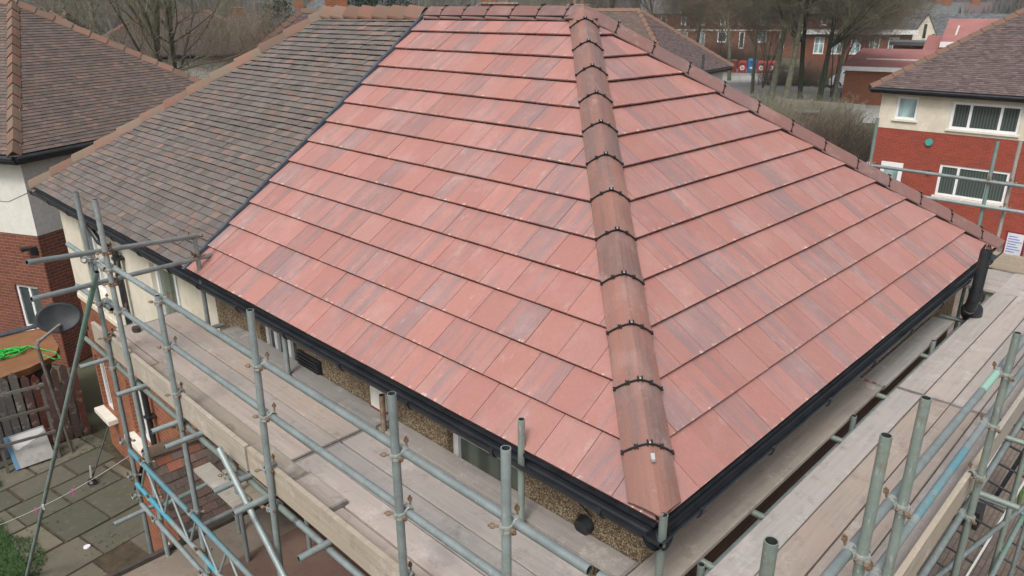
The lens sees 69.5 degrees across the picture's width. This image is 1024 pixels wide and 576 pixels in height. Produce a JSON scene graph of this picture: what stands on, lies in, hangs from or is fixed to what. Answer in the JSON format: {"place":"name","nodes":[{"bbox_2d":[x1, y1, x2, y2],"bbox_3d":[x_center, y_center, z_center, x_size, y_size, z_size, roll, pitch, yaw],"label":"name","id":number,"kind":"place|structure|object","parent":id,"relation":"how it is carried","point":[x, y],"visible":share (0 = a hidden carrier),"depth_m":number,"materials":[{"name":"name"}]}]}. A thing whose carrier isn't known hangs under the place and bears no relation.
{"place":"outdoors","nodes":[
{"label":"outdoors","id":0,"kind":"place"},
{"bbox_2d":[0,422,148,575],"bbox_3d":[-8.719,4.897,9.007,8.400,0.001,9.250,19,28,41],"label":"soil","id":1,"kind":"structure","parent":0,"point":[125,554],"depth_m":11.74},
{"bbox_2d":[0,480,47,575],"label":"lawn grass","id":2,"kind":"structure","parent":1,"relation":"on","point":[12,563],"depth_m":11.13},
{"bbox_2d":[0,420,149,575],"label":"patio paving","id":3,"kind":"structure","parent":0,"point":[80,517],"depth_m":12.22,"materials":[{"name":"stone"}]},
{"bbox_2d":[3,425,52,469],"bbox_3d":[-8.727,2.886,13.355,0.672,0.638,0.239,-16,26,-36],"label":"leaning panel","id":4,"kind":"object","parent":3,"relation":"on","point":[29,452],"visible":0.88,"depth_m":13.33,"materials":[{"name":"white"}]},
{"bbox_2d":[0,348,73,473],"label":"timber frame","id":5,"kind":"object","parent":3,"relation":"on","point":[47,408],"visible":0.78,"depth_m":13.14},
{"bbox_2d":[0,364,90,459],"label":"picket fence","id":6,"kind":"object","parent":3,"relation":"on","point":[76,421],"visible":0.7,"depth_m":13.66,"materials":[{"name":"wood"}]},
{"bbox_2d":[26,430,129,575],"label":"paving weeds","id":7,"kind":"object","parent":3,"relation":"on","point":[69,502],"visible":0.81,"depth_m":12.35,"materials":[{"name":"green plant"}]},
{"bbox_2d":[87,426,108,485],"bbox_3d":[-7.315,2.897,13.096,0.151,0.830,0.915,-1,21,-1],"label":"push scooter","id":8,"kind":"object","parent":3,"relation":"on","point":[92,482],"visible":0.87,"depth_m":12.87,"materials":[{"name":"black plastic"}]},
{"bbox_2d":[134,429,266,551],"bbox_3d":[-3.733,3.121,9.204,1.444,3.134,1.140,19,28,41],"label":"brick porch","id":9,"kind":"object","parent":3,"relation":"on","point":[169,468],"visible":0.41,"depth_m":8.45,"materials":[{"name":"brick"}]},
{"bbox_2d":[102,9,264,78],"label":"bushes","id":10,"kind":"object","parent":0,"point":[181,45],"depth_m":39.95,"materials":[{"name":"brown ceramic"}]},
{"bbox_2d":[227,3,275,35],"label":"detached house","id":11,"kind":"structure","parent":0,"point":[234,8],"depth_m":69.33,"materials":[{"name":"brown brick"}]},
{"bbox_2d":[263,0,305,25],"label":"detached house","id":12,"kind":"structure","parent":0,"point":[298,4],"depth_m":88.58,"materials":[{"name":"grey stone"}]},
{"bbox_2d":[408,0,470,6],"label":"bare tree","id":13,"kind":"object","parent":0,"point":[446,1],"visible":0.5,"depth_m":122.77,"materials":[{"name":"grey plant"}]},
{"bbox_2d":[51,1,1003,471],"bbox_3d":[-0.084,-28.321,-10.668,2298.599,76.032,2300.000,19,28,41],"label":"ground","id":14,"kind":"structure","parent":0,"point":[89,387],"depth_m":16.16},
{"bbox_2d":[0,324,59,434],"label":"garden shed","id":15,"kind":"structure","parent":14,"relation":"on","point":[27,364],"depth_m":14.12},
{"bbox_2d":[0,345,60,359],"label":"rope","id":16,"kind":"object","parent":15,"relation":"on","point":[10,350],"visible":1,"depth_m":14.11,"materials":[{"name":"green"}]},
{"bbox_2d":[27,0,151,35],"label":"bare tree","id":17,"kind":"object","parent":14,"relation":"on","point":[56,7],"visible":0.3,"depth_m":65.25,"materials":[{"name":"brown plant"}]},
{"bbox_2d":[0,0,201,366],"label":"detached house","id":18,"kind":"structure","parent":14,"relation":"on","point":[68,89],"depth_m":16.99,"materials":[{"name":"tile"}]},
{"bbox_2d":[16,285,41,331],"bbox_3d":[-10.986,0.490,16.861,0.812,1.140,0.499,19,28,41],"label":"window","id":19,"kind":"structure","parent":18,"relation":"in","point":[29,308],"depth_m":16.93,"materials":[{"name":"white plastic"}]},
{"bbox_2d":[21,0,184,48],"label":"bare tree","id":20,"kind":"object","parent":14,"relation":"on","point":[91,13],"visible":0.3,"depth_m":33.41,"materials":[{"name":"brown plant"}]},
{"bbox_2d":[18,0,265,78],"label":"bare tree","id":21,"kind":"object","parent":14,"relation":"on","point":[153,30],"visible":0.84,"depth_m":24.71,"materials":[{"name":"brown plant"}]},
{"bbox_2d":[32,0,307,74],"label":"bare tree","id":22,"kind":"object","parent":14,"relation":"on","point":[170,48],"visible":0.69,"depth_m":27.51,"materials":[{"name":"brown plant"}]},
{"bbox_2d":[122,0,257,17],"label":"bare tree","id":23,"kind":"object","parent":14,"relation":"on","point":[226,1],"visible":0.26,"depth_m":83.98,"materials":[{"name":"brown plant"}]},
{"bbox_2d":[27,4,427,471],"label":"semi detached house","id":24,"kind":"structure","parent":14,"relation":"on","point":[207,156],"depth_m":10.42,"materials":[{"name":"tile"}]},
{"bbox_2d":[34,302,88,348],"bbox_3d":[-7.436,0.624,12.227,0.608,0.797,1.857,0,21,-1],"label":"satellite dish","id":25,"kind":"object","parent":24,"relation":"attached to","point":[57,317],"visible":0.97,"depth_m":12.12,"materials":[{"name":"grey metal"}]},
{"bbox_2d":[86,229,106,301],"bbox_3d":[-6.675,-0.436,11.798,0.900,1.220,0.180,19,28,41],"label":"window","id":26,"kind":"structure","parent":24,"relation":"in","point":[93,245],"depth_m":11.91,"materials":[{"name":"white plastic"}]},
{"bbox_2d":[99,358,113,409],"bbox_3d":[-7.306,1.730,13.399,0.500,1.100,0.050,19,28,41],"label":"window","id":27,"kind":"structure","parent":24,"relation":"in","point":[102,364],"depth_m":13.54,"materials":[{"name":"white plastic"}]},
{"bbox_2d":[137,391,150,441],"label":"window","id":28,"kind":"structure","parent":24,"relation":"in","point":[139,394],"depth_m":12.32,"materials":[{"name":"white plastic"}]},
{"bbox_2d":[154,264,182,315],"bbox_3d":[-4.496,0.257,9.870,0.920,1.130,0.050,19,28,41],"label":"window","id":29,"kind":"structure","parent":24,"relation":"in","point":[166,281],"depth_m":9.90,"materials":[{"name":"white plastic"}]},
{"bbox_2d":[165,0,297,71],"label":"bare tree","id":30,"kind":"object","parent":14,"relation":"on","point":[262,29],"visible":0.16,"depth_m":37.15,"materials":[{"name":"brown plant"}]},
{"bbox_2d":[105,497,366,575],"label":"flat roof extension","id":31,"kind":"object","parent":14,"relation":"on","point":[176,562],"visible":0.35,"depth_m":7.90,"materials":[{"name":"concrete"}]},
{"bbox_2d":[259,0,305,32],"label":"evergreen tree","id":32,"kind":"object","parent":14,"relation":"on","point":[278,8],"visible":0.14,"depth_m":66.03,"materials":[{"name":"grey plant"}]},
{"bbox_2d":[248,0,517,51],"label":"semi detached house","id":33,"kind":"structure","parent":14,"relation":"on","point":[298,16],"depth_m":30.67,"materials":[{"name":"brown tile"}]},
{"bbox_2d":[19,0,1023,34],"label":"distant wood","id":34,"kind":"object","parent":14,"relation":"on","point":[997,8],"visible":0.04,"depth_m":228.37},
{"bbox_2d":[554,0,644,7],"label":"bare tree","id":35,"kind":"object","parent":14,"relation":"on","point":[599,4],"visible":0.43,"depth_m":95.78,"materials":[{"name":"grey plant"}]},
{"bbox_2d":[594,0,664,17],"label":"bare tree","id":36,"kind":"object","parent":14,"relation":"on","point":[647,2],"visible":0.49,"depth_m":99.77,"materials":[{"name":"grey plant"}]},
{"bbox_2d":[641,0,677,28],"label":"terraced house","id":37,"kind":"structure","parent":14,"relation":"on","point":[659,10],"depth_m":130.25,"materials":[{"name":"red brick"}]},
{"bbox_2d":[647,0,726,42],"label":"young tree","id":38,"kind":"object","parent":14,"relation":"on","point":[674,4],"visible":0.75,"depth_m":87.51,"materials":[{"name":"brown plant"}]},
{"bbox_2d":[676,5,714,49],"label":"terraced house","id":39,"kind":"structure","parent":14,"relation":"on","point":[710,36],"depth_m":129.01,"materials":[{"name":"red brick"}]},
{"bbox_2d":[661,0,736,80],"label":"bare tree","id":40,"kind":"object","parent":14,"relation":"on","point":[729,54],"visible":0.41,"depth_m":84.47,"materials":[{"name":"grey plant"}]},
{"bbox_2d":[679,0,752,56],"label":"young tree","id":41,"kind":"object","parent":14,"relation":"on","point":[721,32],"visible":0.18,"depth_m":98.02,"materials":[{"name":"brown plant"}]},
{"bbox_2d":[713,2,755,56],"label":"terraced house","id":42,"kind":"structure","parent":14,"relation":"on","point":[739,38],"depth_m":127.58,"materials":[{"name":"red brick"}]},
{"bbox_2d":[692,0,783,93],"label":"bare tree","id":43,"kind":"object","parent":14,"relation":"on","point":[754,54],"visible":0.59,"depth_m":71.25,"materials":[{"name":"grey plant"}]},
{"bbox_2d":[686,31,792,66],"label":"bramble bush","id":44,"kind":"object","parent":14,"relation":"on","point":[739,55],"visible":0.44,"depth_m":105.51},
{"bbox_2d":[678,0,856,99],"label":"bare tree","id":45,"kind":"object","parent":14,"relation":"on","point":[770,5],"visible":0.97,"depth_m":58.13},
{"bbox_2d":[711,0,830,87],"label":"young tree","id":46,"kind":"object","parent":14,"relation":"on","point":[765,29],"visible":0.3,"depth_m":75.04,"materials":[{"name":"brown plant"}]},
{"bbox_2d":[753,3,796,56],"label":"terraced house","id":47,"kind":"structure","parent":14,"relation":"on","point":[786,54],"depth_m":126.00,"materials":[{"name":"red brick"}]},
{"bbox_2d":[744,86,843,128],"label":"bramble bush","id":48,"kind":"object","parent":14,"relation":"on","point":[784,110],"visible":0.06,"depth_m":44.71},
{"bbox_2d":[741,0,858,104],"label":"bare tree","id":49,"kind":"object","parent":14,"relation":"on","point":[774,80],"visible":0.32,"depth_m":60.05,"materials":[{"name":"grey plant"}]},
{"bbox_2d":[722,69,880,122],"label":"yard","id":50,"kind":"structure","parent":14,"relation":"on","point":[744,84],"depth_m":75.71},
{"bbox_2d":[735,55,842,87],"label":"bramble bush","id":51,"kind":"object","parent":50,"relation":"on","point":[809,80],"visible":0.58,"depth_m":78.92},
{"bbox_2d":[795,28,918,76],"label":"flat roofed building","id":52,"kind":"structure","parent":50,"relation":"on","point":[818,50],"depth_m":86.77,"materials":[{"name":"red brick"}]},
{"bbox_2d":[813,37,824,53],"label":"window","id":53,"kind":"structure","parent":52,"relation":"in","point":[818,49],"depth_m":86.97,"materials":[{"name":"glass"}]},
{"bbox_2d":[889,40,925,48],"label":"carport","id":54,"kind":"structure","parent":50,"relation":"on","point":[915,44],"depth_m":77.92,"materials":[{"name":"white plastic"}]},
{"bbox_2d":[742,88,877,130],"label":"bramble bush","id":55,"kind":"object","parent":14,"relation":"on","point":[838,110],"visible":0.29,"depth_m":51.29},
{"bbox_2d":[778,98,865,124],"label":"boundary fence","id":56,"kind":"object","parent":14,"relation":"on","point":[854,105],"visible":0.34,"depth_m":52.51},
{"bbox_2d":[772,108,871,152],"bbox_3d":[15.534,-8.149,39.491,7.103,2.788,9.262,-11,23,-27],"label":"bramble bush","id":57,"kind":"object","parent":14,"relation":"on","point":[810,128],"visible":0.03,"depth_m":39.03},
{"bbox_2d":[782,108,879,161],"bbox_3d":[15.607,-7.135,36.116,8.160,3.268,10.244,19,28,41],"label":"bramble bush","id":58,"kind":"object","parent":14,"relation":"on","point":[847,137],"visible":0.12,"depth_m":35.36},
{"bbox_2d":[721,0,943,98],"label":"bare tree","id":59,"kind":"object","parent":14,"relation":"on","point":[788,83],"visible":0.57,"depth_m":57.76,"materials":[{"name":"grey plant"}]},
{"bbox_2d":[815,131,870,161],"bbox_3d":[12.757,-5.209,31.626,8.260,2.846,8.241,-6,22,-16],"label":"bramble bush","id":60,"kind":"object","parent":14,"relation":"on","point":[863,155],"visible":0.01,"depth_m":31.88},
{"bbox_2d":[771,0,919,96],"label":"young tree","id":61,"kind":"object","parent":14,"relation":"on","point":[839,46],"visible":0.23,"depth_m":66.16,"materials":[{"name":"brown plant"}]},
{"bbox_2d":[726,0,971,100],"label":"bare tree","id":62,"kind":"object","parent":14,"relation":"on","point":[837,40],"visible":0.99,"depth_m":55.18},
{"bbox_2d":[804,0,953,101],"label":"bare tree","id":63,"kind":"object","parent":14,"relation":"on","point":[845,46],"visible":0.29,"depth_m":60.56,"materials":[{"name":"grey plant"}]},
{"bbox_2d":[827,0,945,52],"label":"young tree","id":64,"kind":"object","parent":14,"relation":"on","point":[871,41],"visible":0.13,"depth_m":74.60,"materials":[{"name":"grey plant"}]},
{"bbox_2d":[841,48,935,105],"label":"single storey building","id":65,"kind":"structure","parent":14,"relation":"on","point":[863,71],"depth_m":63.62,"materials":[{"name":"red brick"}]},
{"bbox_2d":[923,35,943,49],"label":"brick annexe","id":66,"kind":"structure","parent":14,"relation":"on","point":[932,42],"depth_m":72.56,"materials":[{"name":"red tile"}]},
{"bbox_2d":[927,0,963,13],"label":"distant house","id":67,"kind":"structure","parent":14,"relation":"on","point":[951,8],"depth_m":158.11,"materials":[{"name":"grey stone"}]},
{"bbox_2d":[930,0,991,13],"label":"distant house","id":68,"kind":"structure","parent":14,"relation":"on","point":[977,6],"depth_m":167.63,"materials":[{"name":"grey tile"}]},
{"bbox_2d":[503,0,564,5],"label":"bare tree","id":69,"kind":"object","parent":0,"point":[531,1],"visible":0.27,"depth_m":122.48,"materials":[{"name":"grey plant"}]},
{"bbox_2d":[567,0,733,79],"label":"semi detached house","id":70,"kind":"structure","parent":0,"point":[645,24],"depth_m":36.05,"materials":[{"name":"tile"}]},
{"bbox_2d":[868,8,1023,239],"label":"detached house","id":71,"kind":"structure","parent":0,"point":[956,108],"depth_m":26.39,"materials":[{"name":"brick"}]},
{"bbox_2d":[880,161,903,181],"bbox_3d":[14.428,-3.771,28.357,0.780,2.130,0.089,19,28,41],"label":"door","id":72,"kind":"structure","parent":71,"relation":"in","point":[897,175],"depth_m":28.01,"materials":[{"name":"white plastic"}]},
{"bbox_2d":[891,96,919,122],"bbox_3d":[14.565,-6.598,27.236,0.880,0.890,0.160,19,28,41],"label":"window","id":73,"kind":"structure","parent":71,"relation":"in","point":[907,107],"depth_m":27.27,"materials":[{"name":"white plastic"}]},
{"bbox_2d":[931,164,1010,206],"bbox_3d":[16.412,-3.682,26.403,2.360,1.210,0.160,19,28,41],"label":"window","id":74,"kind":"structure","parent":71,"relation":"in","point":[949,187],"depth_m":26.47,"materials":[{"name":"white plastic"}]},
{"bbox_2d":[945,102,1023,137],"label":"window","id":75,"kind":"structure","parent":71,"relation":"in","point":[974,117],"depth_m":25.61,"materials":[{"name":"white plastic"}]},
{"bbox_2d":[886,13,1008,39],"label":"gabled building","id":76,"kind":"structure","parent":0,"point":[932,26],"depth_m":102.63,"materials":[{"name":"grey tile"}]},
{"bbox_2d":[939,19,998,46],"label":"garage block","id":77,"kind":"structure","parent":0,"point":[967,27],"depth_m":70.18,"materials":[{"name":"red brick"}]},
{"bbox_2d":[916,248,1023,575],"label":"driveway","id":78,"kind":"structure","parent":0,"point":[992,516],"depth_m":11.60,"materials":[{"name":"concrete"}]},
{"bbox_2d":[25,118,1023,575],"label":"scaffold","id":79,"kind":"object","parent":78,"relation":"on","point":[361,550],"visible":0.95,"depth_m":5.32,"materials":[{"name":"metal"}]},
{"bbox_2d":[108,330,156,364],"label":"scaffold board","id":80,"kind":"object","parent":79,"relation":"on","point":[141,354],"visible":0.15,"depth_m":7.67,"materials":[{"name":"grey wood"}]},
{"bbox_2d":[150,361,307,479],"bbox_3d":[-2.589,1.109,6.402,2.712,0.038,0.227,19,28,41],"label":"scaffold board","id":81,"kind":"object","parent":80,"relation":"on","point":[253,439],"visible":0.48,"depth_m":6.29,"materials":[{"name":"brown wood"}]},
{"bbox_2d":[115,323,313,461],"bbox_3d":[-3.005,0.894,7.077,3.747,0.038,0.227,19,28,41],"label":"scaffold board","id":82,"kind":"object","parent":79,"relation":"on","point":[288,445],"visible":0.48,"depth_m":6.79,"materials":[{"name":"grey wood"}]},
{"bbox_2d":[193,462,250,508],"bbox_3d":[-3.034,2.054,7.704,0.930,0.036,0.180,19,28,41],"label":"loose board","id":83,"kind":"object","parent":79,"relation":"on","point":[207,473],"visible":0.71,"depth_m":7.73,"materials":[{"name":"brown wood"}]},
{"bbox_2d":[144,319,338,451],"bbox_3d":[-2.822,0.848,7.214,3.687,0.038,0.233,19,28,41],"label":"scaffold board","id":84,"kind":"object","parent":79,"relation":"on","point":[309,429],"visible":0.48,"depth_m":6.95,"materials":[{"name":"grey wood"}]},
{"bbox_2d":[222,465,267,505],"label":"loose board","id":85,"kind":"object","parent":79,"relation":"on","point":[252,493],"visible":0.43,"depth_m":7.60,"materials":[{"name":"brown wood"}]},
{"bbox_2d":[164,312,361,441],"bbox_3d":[-2.682,0.782,7.387,3.747,0.038,0.221,19,28,41],"label":"scaffold board","id":86,"kind":"object","parent":79,"relation":"on","point":[328,421],"visible":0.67,"depth_m":7.02,"materials":[{"name":"grey wood"}]},
{"bbox_2d":[221,325,388,428],"bbox_3d":[-2.126,0.812,7.298,2.892,0.038,0.192,19,28,41],"label":"scaffold board","id":87,"kind":"object","parent":79,"relation":"on","point":[358,407],"visible":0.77,"depth_m":7.03,"materials":[{"name":"grey wood"}]},
{"bbox_2d":[334,507,429,575],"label":"scaffold board","id":88,"kind":"object","parent":79,"relation":"on","point":[374,538],"visible":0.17,"depth_m":4.94,"materials":[{"name":"grey wood"}]},
{"bbox_2d":[294,472,347,511],"bbox_3d":[-1.421,1.495,5.367,0.497,0.038,0.206,19,28,41],"label":"scaffold board","id":89,"kind":"object","parent":88,"relation":"on","point":[322,492],"visible":0.52,"depth_m":5.36,"materials":[{"name":"grey wood"}]},
{"bbox_2d":[294,452,482,575],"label":"scaffold board","id":90,"kind":"object","parent":79,"relation":"on","point":[428,554],"visible":0.73,"depth_m":5.07,"materials":[{"name":"grey wood"}]},
{"bbox_2d":[317,441,534,575],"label":"scaffold board","id":91,"kind":"object","parent":79,"relation":"on","point":[462,535],"visible":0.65,"depth_m":5.16,"materials":[{"name":"grey wood"}]},
{"bbox_2d":[341,431,586,575],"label":"scaffold board","id":92,"kind":"object","parent":79,"relation":"on","point":[532,556],"visible":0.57,"depth_m":5.23,"materials":[{"name":"grey wood"}]},
{"bbox_2d":[377,421,639,575],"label":"scaffold board","id":93,"kind":"object","parent":79,"relation":"on","point":[598,554],"visible":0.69,"depth_m":5.22,"materials":[{"name":"grey wood"}]},
{"bbox_2d":[627,379,882,575],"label":"scaffold board","id":94,"kind":"object","parent":79,"relation":"on","point":[695,541],"visible":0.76,"depth_m":5.47,"materials":[{"name":"beige wood"}]},
{"bbox_2d":[705,387,920,575],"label":"scaffold board","id":95,"kind":"object","parent":79,"relation":"on","point":[789,515],"visible":0.84,"depth_m":5.43,"materials":[{"name":"beige wood"}]},
{"bbox_2d":[756,399,949,575],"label":"scaffold board","id":96,"kind":"object","parent":79,"relation":"on","point":[804,549],"visible":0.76,"depth_m":5.21,"materials":[{"name":"beige wood"}]},
{"bbox_2d":[807,404,977,575],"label":"scaffold board","id":97,"kind":"object","parent":79,"relation":"on","point":[881,531],"visible":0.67,"depth_m":5.50,"materials":[{"name":"grey wood"}]},
{"bbox_2d":[862,316,953,389],"bbox_3d":[4.190,0.641,7.754,0.222,0.038,2.177,19,28,41],"label":"scaffold board","id":98,"kind":"object","parent":79,"relation":"on","point":[892,366],"visible":0.9,"depth_m":7.64,"materials":[{"name":"grey wood"}]},
{"bbox_2d":[864,415,1000,575],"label":"scaffold board","id":99,"kind":"object","parent":79,"relation":"on","point":[910,542],"visible":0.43,"depth_m":5.36,"materials":[{"name":"grey wood"}]},
{"bbox_2d":[898,273,1023,394],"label":"scaffold board","id":100,"kind":"object","parent":79,"relation":"on","point":[928,373],"visible":0.92,"depth_m":7.83,"materials":[{"name":"grey wood"}]},
{"bbox_2d":[925,291,1023,403],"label":"scaffold board","id":101,"kind":"object","parent":79,"relation":"on","point":[949,386],"visible":0.82,"depth_m":7.52,"materials":[{"name":"grey wood"}]},
{"bbox_2d":[951,320,1023,416],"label":"scaffold board","id":102,"kind":"object","parent":79,"relation":"on","point":[974,384],"visible":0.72,"depth_m":7.02,"materials":[{"name":"grey wood"}]},
{"bbox_2d":[964,281,1023,297],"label":"scaffold board","id":103,"kind":"object","parent":79,"relation":"on","point":[990,288],"visible":0.16,"depth_m":9.31,"materials":[{"name":"grey wood"}]},
{"bbox_2d":[980,356,1023,419],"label":"scaffold board","id":104,"kind":"object","parent":79,"relation":"on","point":[1013,396],"visible":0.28,"depth_m":6.70,"materials":[{"name":"grey wood"}]},
{"bbox_2d":[1002,230,1023,255],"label":"site notice","id":105,"kind":"object","parent":79,"relation":"attached to","point":[1013,244],"visible":0.91,"depth_m":9.92,"materials":[{"name":"white"}]},
{"bbox_2d":[181,3,1004,575],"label":"semi detached house","id":106,"kind":"structure","parent":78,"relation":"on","point":[637,283],"depth_m":6.56,"materials":[{"name":"concrete tile"},{"name":"pebbledash render"},{"name":"black plastic"}]},
{"bbox_2d":[265,326,296,360],"bbox_3d":[-2.378,0.709,7.816,0.760,0.580,0.050,19,28,41],"label":"window","id":107,"kind":"structure","parent":106,"relation":"in","point":[274,339],"depth_m":7.86,"materials":[{"name":"white plastic"}]},
{"bbox_2d":[453,433,517,490],"bbox_3d":[-0.162,1.475,5.780,0.830,0.570,0.050,19,28,41],"label":"window","id":108,"kind":"structure","parent":106,"relation":"in","point":[471,453],"depth_m":5.83,"materials":[{"name":"glass"}]},
{"bbox_2d":[936,424,1023,575],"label":"ladder","id":109,"kind":"object","parent":78,"relation":"on","point":[985,524],"visible":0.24,"depth_m":9.60,"materials":[{"name":"metal"}]},
{"bbox_2d":[992,449,1022,504],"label":"ladder","id":110,"kind":"object","parent":78,"relation":"on","point":[1007,478],"visible":0.72,"depth_m":11.96,"materials":[{"name":"metal"}]},
{"bbox_2d":[960,497,985,530],"bbox_3d":[7.322,3.603,11.830,0.350,0.320,0.350,19,28,41],"label":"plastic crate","id":111,"kind":"object","parent":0,"point":[980,510],"visible":0.29,"depth_m":11.68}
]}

